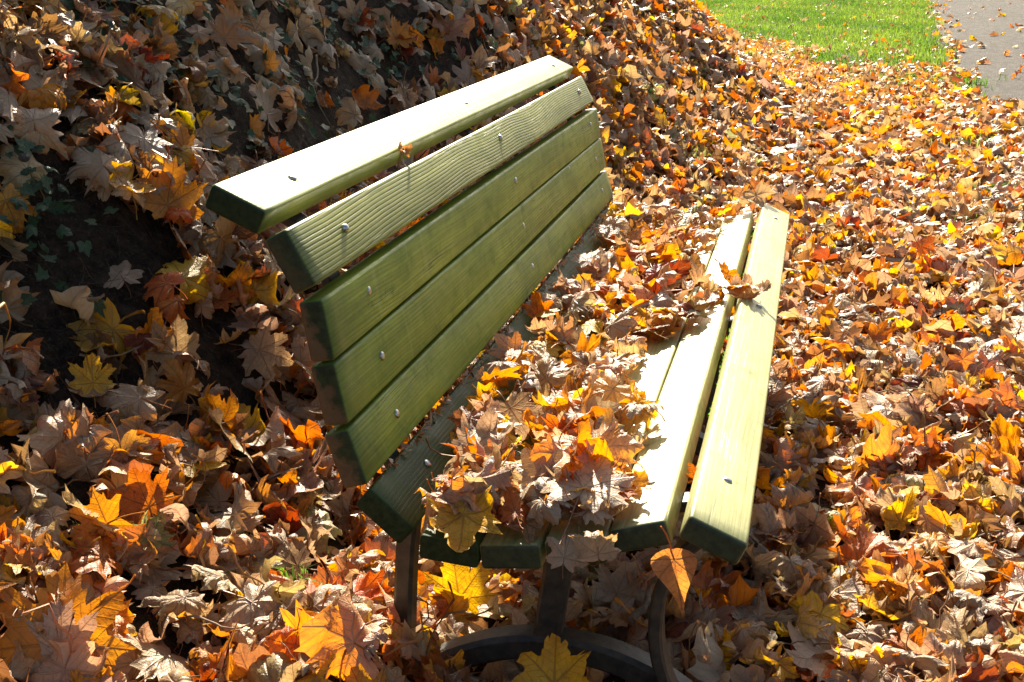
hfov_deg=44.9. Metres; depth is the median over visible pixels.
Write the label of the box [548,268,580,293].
fallen leaf
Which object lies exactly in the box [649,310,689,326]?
fallen leaf
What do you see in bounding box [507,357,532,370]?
fallen leaf
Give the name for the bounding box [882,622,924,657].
fallen leaf
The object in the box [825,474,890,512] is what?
fallen leaf
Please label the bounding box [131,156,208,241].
fallen leaf
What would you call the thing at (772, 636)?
fallen leaf
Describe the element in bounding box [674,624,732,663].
fallen leaf
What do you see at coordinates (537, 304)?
fallen leaf
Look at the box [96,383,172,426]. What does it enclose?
fallen leaf
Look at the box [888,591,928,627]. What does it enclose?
fallen leaf
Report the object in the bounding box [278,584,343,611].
fallen leaf
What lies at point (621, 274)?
fallen leaf
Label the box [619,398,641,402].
fallen leaf
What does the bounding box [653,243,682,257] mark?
fallen leaf
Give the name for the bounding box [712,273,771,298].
fallen leaf
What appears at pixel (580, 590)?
fallen leaf
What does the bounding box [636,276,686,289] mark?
fallen leaf
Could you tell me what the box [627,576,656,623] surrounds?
twig
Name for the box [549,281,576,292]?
fallen leaf
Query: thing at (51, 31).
fallen leaf
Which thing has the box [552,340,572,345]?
fallen leaf
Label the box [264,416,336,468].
fallen leaf
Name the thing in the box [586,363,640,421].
fallen leaf
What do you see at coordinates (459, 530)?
fallen leaf
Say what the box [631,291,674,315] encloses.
fallen leaf
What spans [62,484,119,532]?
fallen leaf
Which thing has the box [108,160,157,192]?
fallen leaf
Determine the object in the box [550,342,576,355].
fallen leaf
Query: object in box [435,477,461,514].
fallen leaf
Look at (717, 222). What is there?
fallen leaf
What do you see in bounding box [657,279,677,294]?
fallen leaf
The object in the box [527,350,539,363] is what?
fallen leaf
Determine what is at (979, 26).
path
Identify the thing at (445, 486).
fallen leaf
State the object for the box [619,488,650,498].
fallen leaf
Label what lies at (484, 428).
fallen leaf
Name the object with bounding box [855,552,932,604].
fallen leaf
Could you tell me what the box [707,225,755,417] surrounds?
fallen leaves
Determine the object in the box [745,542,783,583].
fallen leaf
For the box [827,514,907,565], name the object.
fallen leaf
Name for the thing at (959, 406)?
fallen leaf
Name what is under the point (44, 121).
fallen leaf
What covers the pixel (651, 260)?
fallen leaf
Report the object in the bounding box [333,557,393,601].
fallen leaf
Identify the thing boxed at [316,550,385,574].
fallen leaf
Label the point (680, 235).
fallen leaf
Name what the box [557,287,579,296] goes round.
fallen leaf
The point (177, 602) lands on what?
fallen leaf
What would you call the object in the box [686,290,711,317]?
fallen leaf
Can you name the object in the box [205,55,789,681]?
park bench
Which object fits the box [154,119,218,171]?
fallen leaf
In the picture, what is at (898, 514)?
fallen leaf
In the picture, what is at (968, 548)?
fallen leaf
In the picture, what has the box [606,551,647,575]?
fallen leaf
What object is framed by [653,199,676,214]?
fallen leaf
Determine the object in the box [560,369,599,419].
fallen leaf
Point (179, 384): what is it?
fallen leaf
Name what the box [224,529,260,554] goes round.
fallen leaf
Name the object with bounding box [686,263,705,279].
fallen leaf
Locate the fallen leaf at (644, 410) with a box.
[629,378,658,432]
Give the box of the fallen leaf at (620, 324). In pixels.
[600,306,638,343]
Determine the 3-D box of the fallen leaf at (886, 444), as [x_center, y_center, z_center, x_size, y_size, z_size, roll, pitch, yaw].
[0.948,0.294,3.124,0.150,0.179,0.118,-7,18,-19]
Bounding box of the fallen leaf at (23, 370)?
[10,350,32,379]
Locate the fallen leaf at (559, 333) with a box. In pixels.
[554,311,576,358]
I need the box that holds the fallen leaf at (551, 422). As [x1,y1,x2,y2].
[534,413,577,436]
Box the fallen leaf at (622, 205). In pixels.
[613,202,624,208]
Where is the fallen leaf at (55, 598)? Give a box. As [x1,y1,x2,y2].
[48,561,91,604]
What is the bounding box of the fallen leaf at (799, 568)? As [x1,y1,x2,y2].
[791,559,834,579]
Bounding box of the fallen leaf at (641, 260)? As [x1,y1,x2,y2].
[634,256,647,266]
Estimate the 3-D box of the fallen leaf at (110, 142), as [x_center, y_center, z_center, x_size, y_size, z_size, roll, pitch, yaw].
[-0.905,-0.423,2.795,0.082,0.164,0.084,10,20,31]
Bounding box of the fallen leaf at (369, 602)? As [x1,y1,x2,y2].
[338,579,391,627]
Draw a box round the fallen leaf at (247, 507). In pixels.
[189,480,261,531]
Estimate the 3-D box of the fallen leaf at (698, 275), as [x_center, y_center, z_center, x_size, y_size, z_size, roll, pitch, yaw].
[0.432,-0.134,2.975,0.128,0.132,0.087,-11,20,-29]
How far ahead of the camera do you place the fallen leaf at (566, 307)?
2.98 m
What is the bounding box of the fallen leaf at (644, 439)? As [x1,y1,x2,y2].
[622,427,649,444]
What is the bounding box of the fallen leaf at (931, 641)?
[900,628,977,667]
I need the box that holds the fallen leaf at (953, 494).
[922,473,977,499]
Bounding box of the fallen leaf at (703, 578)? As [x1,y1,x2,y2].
[690,559,741,615]
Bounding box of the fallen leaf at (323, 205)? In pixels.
[320,200,328,209]
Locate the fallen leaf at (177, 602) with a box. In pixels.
[136,586,207,623]
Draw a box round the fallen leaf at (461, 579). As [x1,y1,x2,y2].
[422,562,496,615]
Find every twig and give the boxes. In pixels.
[79,320,166,358]
[123,140,192,167]
[189,615,249,628]
[313,54,329,124]
[489,44,516,108]
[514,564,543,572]
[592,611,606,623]
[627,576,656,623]
[791,601,869,634]
[875,388,924,392]
[957,522,1019,540]
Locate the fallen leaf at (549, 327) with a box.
[526,298,562,333]
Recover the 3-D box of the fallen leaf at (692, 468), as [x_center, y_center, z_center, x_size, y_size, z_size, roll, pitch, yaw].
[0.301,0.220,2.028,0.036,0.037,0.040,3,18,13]
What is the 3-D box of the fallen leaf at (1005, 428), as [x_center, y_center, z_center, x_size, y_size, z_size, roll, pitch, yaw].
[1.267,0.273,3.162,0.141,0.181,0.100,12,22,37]
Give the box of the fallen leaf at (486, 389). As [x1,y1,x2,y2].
[465,381,501,411]
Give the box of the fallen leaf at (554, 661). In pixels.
[502,633,590,681]
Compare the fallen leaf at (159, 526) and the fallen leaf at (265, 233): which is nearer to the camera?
the fallen leaf at (159, 526)
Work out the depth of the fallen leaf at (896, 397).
3.47 m
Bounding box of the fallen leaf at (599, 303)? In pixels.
[588,302,604,306]
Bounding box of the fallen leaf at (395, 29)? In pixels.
[384,15,415,59]
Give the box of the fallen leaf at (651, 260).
[638,253,660,271]
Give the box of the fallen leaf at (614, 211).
[609,202,644,220]
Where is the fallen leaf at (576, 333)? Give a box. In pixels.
[563,325,590,352]
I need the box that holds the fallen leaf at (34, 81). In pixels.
[20,65,59,89]
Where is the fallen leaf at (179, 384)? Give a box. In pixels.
[155,358,203,417]
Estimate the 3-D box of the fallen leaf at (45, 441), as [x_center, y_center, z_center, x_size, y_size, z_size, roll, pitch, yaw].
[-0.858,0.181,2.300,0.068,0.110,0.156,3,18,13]
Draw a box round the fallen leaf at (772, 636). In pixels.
[746,629,804,668]
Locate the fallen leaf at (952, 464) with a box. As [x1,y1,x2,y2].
[934,456,956,477]
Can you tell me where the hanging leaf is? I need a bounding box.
[651,526,696,614]
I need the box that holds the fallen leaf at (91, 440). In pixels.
[63,408,118,457]
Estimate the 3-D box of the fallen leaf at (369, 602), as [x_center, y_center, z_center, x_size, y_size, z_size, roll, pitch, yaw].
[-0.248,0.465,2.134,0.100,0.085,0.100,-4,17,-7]
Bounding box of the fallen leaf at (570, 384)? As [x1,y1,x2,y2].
[551,371,589,396]
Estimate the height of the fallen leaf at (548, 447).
0.118 m
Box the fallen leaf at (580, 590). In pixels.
[568,580,612,609]
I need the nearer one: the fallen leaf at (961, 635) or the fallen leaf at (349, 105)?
the fallen leaf at (961, 635)
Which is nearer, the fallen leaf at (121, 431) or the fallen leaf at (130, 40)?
the fallen leaf at (121, 431)
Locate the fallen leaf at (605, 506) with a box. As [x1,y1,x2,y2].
[563,479,627,515]
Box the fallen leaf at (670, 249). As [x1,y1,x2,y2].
[649,243,683,260]
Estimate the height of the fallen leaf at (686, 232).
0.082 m
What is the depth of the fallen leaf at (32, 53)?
2.77 m
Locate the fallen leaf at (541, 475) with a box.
[531,469,568,501]
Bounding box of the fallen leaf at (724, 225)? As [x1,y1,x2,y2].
[711,220,730,227]
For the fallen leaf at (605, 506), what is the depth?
1.87 m
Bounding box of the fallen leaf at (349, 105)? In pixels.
[334,97,362,127]
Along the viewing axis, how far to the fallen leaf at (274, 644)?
1.99 m
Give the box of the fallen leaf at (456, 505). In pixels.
[427,479,467,508]
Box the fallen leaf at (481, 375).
[467,366,499,383]
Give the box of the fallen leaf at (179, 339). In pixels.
[144,315,205,376]
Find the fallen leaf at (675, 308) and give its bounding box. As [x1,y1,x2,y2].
[665,304,688,323]
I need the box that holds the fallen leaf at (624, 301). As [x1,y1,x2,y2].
[619,292,636,314]
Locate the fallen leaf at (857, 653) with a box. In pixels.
[819,623,883,667]
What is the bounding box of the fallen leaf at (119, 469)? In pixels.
[98,446,160,478]
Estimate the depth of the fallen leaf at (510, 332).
2.73 m
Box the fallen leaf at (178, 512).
[159,503,196,547]
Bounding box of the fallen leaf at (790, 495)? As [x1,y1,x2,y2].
[755,481,813,510]
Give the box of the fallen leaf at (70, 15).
[40,0,97,42]
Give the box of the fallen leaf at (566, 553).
[545,532,588,578]
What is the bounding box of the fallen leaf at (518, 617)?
[511,608,528,624]
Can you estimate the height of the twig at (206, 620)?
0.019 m
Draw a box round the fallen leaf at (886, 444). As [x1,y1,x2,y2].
[854,422,915,474]
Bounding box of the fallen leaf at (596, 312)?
[578,304,610,325]
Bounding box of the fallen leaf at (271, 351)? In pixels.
[228,326,293,381]
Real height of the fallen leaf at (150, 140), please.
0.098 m
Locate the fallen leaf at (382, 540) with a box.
[348,530,395,558]
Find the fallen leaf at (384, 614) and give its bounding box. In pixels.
[359,596,388,616]
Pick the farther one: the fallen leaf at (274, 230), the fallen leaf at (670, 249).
the fallen leaf at (670, 249)
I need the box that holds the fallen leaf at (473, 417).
[447,402,483,438]
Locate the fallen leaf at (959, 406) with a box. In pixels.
[940,397,980,424]
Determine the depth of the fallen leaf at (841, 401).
3.48 m
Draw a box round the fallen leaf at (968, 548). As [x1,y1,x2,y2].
[940,540,1002,560]
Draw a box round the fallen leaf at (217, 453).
[160,422,229,473]
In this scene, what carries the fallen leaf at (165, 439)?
on the leaf litter
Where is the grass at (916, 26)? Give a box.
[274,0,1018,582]
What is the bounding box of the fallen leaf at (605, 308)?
[586,306,610,320]
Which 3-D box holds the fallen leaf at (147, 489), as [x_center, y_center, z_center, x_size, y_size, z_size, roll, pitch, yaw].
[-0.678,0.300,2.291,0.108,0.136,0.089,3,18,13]
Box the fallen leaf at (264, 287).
[227,258,282,307]
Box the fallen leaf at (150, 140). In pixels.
[119,122,172,167]
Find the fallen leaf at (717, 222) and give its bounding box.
[707,215,722,229]
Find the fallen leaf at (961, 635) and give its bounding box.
[946,595,1007,657]
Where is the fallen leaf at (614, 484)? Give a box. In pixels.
[536,456,637,545]
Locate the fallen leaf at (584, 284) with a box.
[554,274,589,309]
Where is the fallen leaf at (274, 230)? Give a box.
[267,226,287,236]
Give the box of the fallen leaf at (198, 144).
[150,120,213,181]
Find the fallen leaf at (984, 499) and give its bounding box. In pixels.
[961,477,998,514]
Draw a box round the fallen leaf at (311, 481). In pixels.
[248,449,323,502]
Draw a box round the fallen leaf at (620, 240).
[614,229,646,248]
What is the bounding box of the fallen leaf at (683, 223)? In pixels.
[675,220,688,230]
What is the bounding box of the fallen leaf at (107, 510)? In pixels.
[68,487,144,552]
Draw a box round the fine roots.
[0,0,487,529]
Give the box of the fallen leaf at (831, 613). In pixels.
[786,586,850,644]
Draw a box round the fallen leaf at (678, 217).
[674,210,684,222]
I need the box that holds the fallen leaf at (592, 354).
[573,351,595,366]
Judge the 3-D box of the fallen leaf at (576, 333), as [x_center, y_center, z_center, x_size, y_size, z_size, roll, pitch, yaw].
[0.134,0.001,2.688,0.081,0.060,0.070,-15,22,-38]
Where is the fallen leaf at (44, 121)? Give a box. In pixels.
[0,106,61,135]
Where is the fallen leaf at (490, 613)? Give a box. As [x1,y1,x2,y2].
[462,600,512,619]
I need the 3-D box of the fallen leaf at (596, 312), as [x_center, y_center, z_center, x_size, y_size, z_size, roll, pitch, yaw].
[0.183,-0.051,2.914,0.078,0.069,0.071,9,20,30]
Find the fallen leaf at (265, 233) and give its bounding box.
[260,223,285,237]
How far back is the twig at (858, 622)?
2.40 m
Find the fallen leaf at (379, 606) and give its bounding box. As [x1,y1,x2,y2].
[374,598,428,631]
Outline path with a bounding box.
[928,0,1023,175]
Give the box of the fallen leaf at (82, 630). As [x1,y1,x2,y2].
[13,595,108,658]
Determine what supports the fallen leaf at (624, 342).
on the park bench
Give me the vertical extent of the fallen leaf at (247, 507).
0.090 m
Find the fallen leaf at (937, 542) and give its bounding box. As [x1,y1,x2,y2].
[902,532,953,567]
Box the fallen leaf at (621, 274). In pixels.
[616,269,625,291]
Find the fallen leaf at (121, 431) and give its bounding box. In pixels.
[71,415,160,457]
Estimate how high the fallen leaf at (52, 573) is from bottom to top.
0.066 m
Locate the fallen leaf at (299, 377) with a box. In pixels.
[292,335,311,384]
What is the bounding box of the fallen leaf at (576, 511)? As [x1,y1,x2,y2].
[559,494,583,516]
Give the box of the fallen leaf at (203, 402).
[183,382,234,445]
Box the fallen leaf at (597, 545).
[568,530,621,561]
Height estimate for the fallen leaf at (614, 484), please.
0.070 m
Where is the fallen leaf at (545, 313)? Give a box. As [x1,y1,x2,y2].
[532,308,570,317]
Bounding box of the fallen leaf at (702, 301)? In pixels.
[696,290,727,304]
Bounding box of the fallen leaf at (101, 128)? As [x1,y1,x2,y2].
[63,92,119,154]
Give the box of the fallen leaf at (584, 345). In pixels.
[558,324,601,368]
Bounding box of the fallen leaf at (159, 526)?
[132,510,175,550]
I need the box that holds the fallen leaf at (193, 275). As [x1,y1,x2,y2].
[155,255,214,303]
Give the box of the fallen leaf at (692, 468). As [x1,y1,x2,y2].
[685,462,696,484]
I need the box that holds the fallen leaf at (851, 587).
[823,548,865,615]
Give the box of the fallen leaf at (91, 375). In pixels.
[68,352,116,407]
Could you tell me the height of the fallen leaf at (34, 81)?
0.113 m
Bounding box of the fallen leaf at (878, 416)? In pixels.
[856,411,908,436]
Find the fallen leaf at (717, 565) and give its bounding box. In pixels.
[709,555,748,577]
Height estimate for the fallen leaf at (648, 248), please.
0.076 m
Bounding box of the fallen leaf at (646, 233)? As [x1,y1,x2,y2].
[642,230,656,237]
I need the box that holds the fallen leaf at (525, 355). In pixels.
[515,341,534,373]
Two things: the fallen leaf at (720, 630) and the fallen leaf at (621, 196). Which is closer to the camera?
the fallen leaf at (720, 630)
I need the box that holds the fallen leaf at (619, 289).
[605,284,630,309]
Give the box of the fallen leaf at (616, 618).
[578,606,644,629]
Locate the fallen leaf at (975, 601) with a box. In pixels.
[942,589,1006,626]
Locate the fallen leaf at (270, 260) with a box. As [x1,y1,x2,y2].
[259,233,281,298]
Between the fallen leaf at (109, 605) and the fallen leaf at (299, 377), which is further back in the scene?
the fallen leaf at (299, 377)
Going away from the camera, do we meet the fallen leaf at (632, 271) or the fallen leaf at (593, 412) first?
the fallen leaf at (593, 412)
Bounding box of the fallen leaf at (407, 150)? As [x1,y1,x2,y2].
[398,141,412,167]
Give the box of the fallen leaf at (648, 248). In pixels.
[641,244,671,265]
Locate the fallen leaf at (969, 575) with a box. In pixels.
[947,553,1009,589]
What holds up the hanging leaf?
hanging from the park bench
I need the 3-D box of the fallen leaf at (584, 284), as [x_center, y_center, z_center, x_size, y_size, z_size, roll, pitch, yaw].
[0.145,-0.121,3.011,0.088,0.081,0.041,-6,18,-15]
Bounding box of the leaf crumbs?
[381,200,613,475]
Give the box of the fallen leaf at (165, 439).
[136,418,183,452]
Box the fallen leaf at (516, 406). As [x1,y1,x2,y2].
[492,388,543,440]
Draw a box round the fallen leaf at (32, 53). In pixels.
[15,23,70,71]
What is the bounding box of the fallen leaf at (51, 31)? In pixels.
[14,4,68,46]
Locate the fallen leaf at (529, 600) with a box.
[488,594,535,617]
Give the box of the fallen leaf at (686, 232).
[680,222,698,245]
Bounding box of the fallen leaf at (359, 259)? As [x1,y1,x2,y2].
[355,252,370,264]
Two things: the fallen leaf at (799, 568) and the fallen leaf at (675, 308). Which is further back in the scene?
the fallen leaf at (675, 308)
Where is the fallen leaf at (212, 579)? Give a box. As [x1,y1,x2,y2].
[188,564,231,602]
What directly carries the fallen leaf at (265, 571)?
on the leaf litter
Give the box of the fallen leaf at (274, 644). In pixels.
[255,607,302,662]
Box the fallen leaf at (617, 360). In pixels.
[584,349,635,382]
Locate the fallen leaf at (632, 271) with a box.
[628,267,638,276]
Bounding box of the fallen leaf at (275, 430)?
[240,391,293,467]
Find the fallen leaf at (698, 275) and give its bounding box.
[665,259,711,302]
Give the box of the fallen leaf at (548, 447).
[529,417,603,481]
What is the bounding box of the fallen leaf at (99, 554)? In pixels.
[68,528,126,600]
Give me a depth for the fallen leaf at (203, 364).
2.64 m
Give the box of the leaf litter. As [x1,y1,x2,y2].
[0,0,1023,681]
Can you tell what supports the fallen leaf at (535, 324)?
on the park bench
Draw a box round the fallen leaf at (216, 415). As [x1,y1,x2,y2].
[208,406,265,460]
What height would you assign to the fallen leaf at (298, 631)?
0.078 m
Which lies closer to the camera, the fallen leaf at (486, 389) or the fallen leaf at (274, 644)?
the fallen leaf at (274, 644)
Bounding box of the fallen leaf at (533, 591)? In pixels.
[507,580,538,606]
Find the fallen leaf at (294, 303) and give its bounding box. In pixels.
[280,298,302,311]
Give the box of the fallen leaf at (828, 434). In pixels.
[800,424,835,448]
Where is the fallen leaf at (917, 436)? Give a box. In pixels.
[907,423,948,471]
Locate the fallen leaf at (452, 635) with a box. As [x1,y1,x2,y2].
[444,617,457,638]
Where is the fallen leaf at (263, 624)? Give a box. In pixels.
[252,590,310,635]
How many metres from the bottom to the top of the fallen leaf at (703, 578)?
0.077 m
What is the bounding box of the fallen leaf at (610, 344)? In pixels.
[602,330,630,352]
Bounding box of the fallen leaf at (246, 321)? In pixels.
[227,304,283,331]
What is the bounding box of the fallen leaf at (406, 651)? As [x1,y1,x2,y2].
[383,638,418,659]
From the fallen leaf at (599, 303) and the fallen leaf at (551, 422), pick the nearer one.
the fallen leaf at (551, 422)
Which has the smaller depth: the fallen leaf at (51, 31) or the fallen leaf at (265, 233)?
the fallen leaf at (51, 31)
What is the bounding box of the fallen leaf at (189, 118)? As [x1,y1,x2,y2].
[169,109,195,134]
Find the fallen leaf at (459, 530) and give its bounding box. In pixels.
[426,485,503,551]
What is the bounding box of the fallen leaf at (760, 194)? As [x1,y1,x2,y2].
[734,180,775,208]
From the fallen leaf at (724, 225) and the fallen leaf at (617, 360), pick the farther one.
the fallen leaf at (724, 225)
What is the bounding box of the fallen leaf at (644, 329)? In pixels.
[629,325,666,333]
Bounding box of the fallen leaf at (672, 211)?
[658,200,682,223]
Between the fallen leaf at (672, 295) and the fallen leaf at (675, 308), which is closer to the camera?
the fallen leaf at (675, 308)
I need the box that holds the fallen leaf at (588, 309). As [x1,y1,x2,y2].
[583,305,613,332]
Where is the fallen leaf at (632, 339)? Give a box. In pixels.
[624,335,646,357]
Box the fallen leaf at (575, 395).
[572,386,604,399]
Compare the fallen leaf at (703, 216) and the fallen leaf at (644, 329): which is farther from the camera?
the fallen leaf at (703, 216)
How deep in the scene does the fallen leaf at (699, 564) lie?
2.63 m
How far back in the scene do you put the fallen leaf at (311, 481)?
2.61 m
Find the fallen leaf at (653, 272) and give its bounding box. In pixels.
[638,260,680,294]
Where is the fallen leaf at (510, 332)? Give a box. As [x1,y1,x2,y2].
[493,322,515,341]
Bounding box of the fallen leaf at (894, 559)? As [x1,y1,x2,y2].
[868,552,907,566]
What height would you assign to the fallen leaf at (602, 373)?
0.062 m
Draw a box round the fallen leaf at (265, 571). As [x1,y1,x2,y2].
[240,556,323,593]
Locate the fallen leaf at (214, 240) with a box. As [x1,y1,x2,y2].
[198,216,235,266]
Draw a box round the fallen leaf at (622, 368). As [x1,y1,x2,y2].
[589,354,637,375]
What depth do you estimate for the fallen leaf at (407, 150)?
2.40 m
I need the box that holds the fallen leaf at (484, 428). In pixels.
[425,406,514,466]
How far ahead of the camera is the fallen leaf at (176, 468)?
2.37 m
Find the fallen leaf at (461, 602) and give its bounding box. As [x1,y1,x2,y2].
[423,581,493,634]
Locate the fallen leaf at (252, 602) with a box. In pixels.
[212,581,282,632]
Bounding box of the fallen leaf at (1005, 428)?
[989,413,1023,464]
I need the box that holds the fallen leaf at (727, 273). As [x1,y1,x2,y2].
[713,258,740,283]
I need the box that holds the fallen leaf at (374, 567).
[359,561,394,577]
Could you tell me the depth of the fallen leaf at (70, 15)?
2.96 m
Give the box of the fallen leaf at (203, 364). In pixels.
[172,351,209,378]
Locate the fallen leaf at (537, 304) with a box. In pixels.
[522,292,555,321]
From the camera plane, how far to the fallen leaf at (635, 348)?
2.62 m
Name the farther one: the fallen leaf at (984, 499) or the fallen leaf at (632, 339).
the fallen leaf at (984, 499)
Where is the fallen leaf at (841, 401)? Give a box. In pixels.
[822,391,852,408]
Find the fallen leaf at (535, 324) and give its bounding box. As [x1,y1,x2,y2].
[525,314,554,329]
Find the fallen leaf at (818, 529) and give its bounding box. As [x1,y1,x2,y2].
[794,493,835,547]
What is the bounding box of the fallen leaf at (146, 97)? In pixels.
[111,79,157,110]
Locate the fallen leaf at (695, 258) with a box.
[678,252,701,267]
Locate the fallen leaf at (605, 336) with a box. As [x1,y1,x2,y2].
[595,332,610,343]
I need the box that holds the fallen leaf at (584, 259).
[570,253,601,271]
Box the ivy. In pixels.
[0,0,652,318]
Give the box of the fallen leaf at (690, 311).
[686,309,701,322]
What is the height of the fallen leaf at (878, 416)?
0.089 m
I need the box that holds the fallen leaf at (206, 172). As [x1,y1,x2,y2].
[195,154,219,183]
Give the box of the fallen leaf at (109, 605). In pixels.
[0,562,135,681]
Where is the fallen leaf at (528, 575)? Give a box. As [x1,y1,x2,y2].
[519,569,538,582]
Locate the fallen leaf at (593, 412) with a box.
[548,397,604,429]
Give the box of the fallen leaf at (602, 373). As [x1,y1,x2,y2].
[570,366,622,396]
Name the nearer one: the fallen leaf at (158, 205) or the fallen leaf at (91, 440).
the fallen leaf at (91, 440)
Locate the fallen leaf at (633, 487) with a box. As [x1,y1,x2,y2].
[600,471,638,501]
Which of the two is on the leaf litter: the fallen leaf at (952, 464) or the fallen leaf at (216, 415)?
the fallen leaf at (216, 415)
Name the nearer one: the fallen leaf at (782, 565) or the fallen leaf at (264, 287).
the fallen leaf at (782, 565)
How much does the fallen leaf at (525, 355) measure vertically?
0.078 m
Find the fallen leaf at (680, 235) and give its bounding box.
[671,228,701,242]
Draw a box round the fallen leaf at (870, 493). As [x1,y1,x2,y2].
[858,486,882,507]
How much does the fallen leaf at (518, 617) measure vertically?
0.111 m
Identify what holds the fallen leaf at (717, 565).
on the leaf litter
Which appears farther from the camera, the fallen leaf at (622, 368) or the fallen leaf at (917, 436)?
the fallen leaf at (917, 436)
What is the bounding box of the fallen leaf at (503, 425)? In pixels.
[497,422,523,447]
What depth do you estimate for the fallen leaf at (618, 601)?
2.42 m
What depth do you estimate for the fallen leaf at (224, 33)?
3.52 m
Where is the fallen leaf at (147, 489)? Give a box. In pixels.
[108,466,180,523]
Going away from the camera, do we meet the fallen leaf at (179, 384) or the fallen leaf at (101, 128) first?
the fallen leaf at (179, 384)
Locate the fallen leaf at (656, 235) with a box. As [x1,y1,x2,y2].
[635,225,664,245]
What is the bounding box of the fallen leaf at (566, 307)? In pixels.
[563,289,604,311]
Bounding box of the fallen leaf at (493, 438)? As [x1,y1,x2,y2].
[487,433,505,455]
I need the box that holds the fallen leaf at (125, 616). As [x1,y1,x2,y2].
[102,574,135,637]
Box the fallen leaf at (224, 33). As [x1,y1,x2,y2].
[205,14,244,49]
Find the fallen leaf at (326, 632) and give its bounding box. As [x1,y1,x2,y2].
[294,583,424,680]
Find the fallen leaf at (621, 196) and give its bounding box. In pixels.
[613,184,635,202]
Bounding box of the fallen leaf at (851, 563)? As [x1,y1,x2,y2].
[831,559,857,581]
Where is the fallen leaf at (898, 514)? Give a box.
[880,488,919,530]
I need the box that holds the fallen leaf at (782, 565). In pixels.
[769,551,821,586]
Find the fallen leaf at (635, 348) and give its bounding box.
[611,336,648,368]
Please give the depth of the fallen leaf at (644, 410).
2.26 m
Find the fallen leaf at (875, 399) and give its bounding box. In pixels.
[861,390,895,408]
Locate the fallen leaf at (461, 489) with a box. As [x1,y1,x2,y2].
[414,467,481,532]
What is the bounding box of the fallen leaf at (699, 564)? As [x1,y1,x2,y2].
[659,539,703,575]
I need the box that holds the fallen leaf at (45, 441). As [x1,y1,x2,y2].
[16,400,71,468]
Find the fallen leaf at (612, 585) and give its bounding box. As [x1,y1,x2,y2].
[592,561,648,610]
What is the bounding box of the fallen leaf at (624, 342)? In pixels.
[618,334,645,358]
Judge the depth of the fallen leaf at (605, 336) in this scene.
2.79 m
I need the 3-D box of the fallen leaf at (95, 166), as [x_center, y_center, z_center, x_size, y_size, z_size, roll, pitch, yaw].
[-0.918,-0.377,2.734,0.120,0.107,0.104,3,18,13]
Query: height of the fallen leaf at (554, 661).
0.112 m
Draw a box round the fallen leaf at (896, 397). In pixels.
[885,384,936,423]
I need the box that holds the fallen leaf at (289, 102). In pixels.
[277,86,296,131]
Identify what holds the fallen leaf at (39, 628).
on the leaf litter
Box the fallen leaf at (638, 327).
[606,315,652,333]
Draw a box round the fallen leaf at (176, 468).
[166,462,201,523]
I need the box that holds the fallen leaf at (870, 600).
[850,568,914,620]
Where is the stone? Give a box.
[18,153,29,161]
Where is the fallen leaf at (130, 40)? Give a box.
[110,33,158,86]
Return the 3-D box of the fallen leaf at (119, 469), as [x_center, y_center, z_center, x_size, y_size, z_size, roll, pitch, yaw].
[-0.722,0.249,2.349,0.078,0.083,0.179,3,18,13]
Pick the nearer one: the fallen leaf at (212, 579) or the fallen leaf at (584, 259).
the fallen leaf at (212, 579)
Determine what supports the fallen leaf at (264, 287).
on the leaf litter
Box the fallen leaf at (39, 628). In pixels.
[17,603,47,635]
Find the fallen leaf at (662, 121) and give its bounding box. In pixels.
[654,108,669,132]
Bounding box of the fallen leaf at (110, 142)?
[80,117,134,172]
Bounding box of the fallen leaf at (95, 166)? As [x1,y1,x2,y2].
[64,145,126,196]
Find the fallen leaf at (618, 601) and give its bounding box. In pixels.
[614,596,672,631]
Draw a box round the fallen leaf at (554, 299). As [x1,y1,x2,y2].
[547,293,561,308]
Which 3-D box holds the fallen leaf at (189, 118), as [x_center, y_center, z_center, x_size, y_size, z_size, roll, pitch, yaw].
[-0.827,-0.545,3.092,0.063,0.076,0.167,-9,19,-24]
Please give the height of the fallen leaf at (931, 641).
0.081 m
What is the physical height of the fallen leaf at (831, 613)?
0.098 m
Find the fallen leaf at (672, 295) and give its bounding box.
[668,293,686,301]
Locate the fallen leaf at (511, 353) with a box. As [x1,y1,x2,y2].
[498,348,527,359]
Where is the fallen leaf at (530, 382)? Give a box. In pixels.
[510,356,541,397]
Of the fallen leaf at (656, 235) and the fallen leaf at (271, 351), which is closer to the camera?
the fallen leaf at (271, 351)
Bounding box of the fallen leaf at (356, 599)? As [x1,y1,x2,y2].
[331,582,368,607]
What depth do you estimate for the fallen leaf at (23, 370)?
2.36 m
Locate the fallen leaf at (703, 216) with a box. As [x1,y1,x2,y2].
[688,212,713,227]
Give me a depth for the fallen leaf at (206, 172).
2.99 m
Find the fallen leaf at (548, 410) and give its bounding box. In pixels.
[535,393,566,424]
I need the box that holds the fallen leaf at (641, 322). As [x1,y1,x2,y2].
[627,303,676,333]
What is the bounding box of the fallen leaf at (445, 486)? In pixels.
[433,475,450,492]
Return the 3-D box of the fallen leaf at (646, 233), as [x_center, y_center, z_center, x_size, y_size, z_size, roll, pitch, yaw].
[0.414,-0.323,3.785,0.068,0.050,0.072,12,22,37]
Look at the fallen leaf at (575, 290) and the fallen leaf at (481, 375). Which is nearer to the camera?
the fallen leaf at (481, 375)
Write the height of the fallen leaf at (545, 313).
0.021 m
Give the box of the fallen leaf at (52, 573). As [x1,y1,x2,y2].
[14,563,66,606]
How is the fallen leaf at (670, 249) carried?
on the park bench
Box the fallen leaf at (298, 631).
[284,630,299,640]

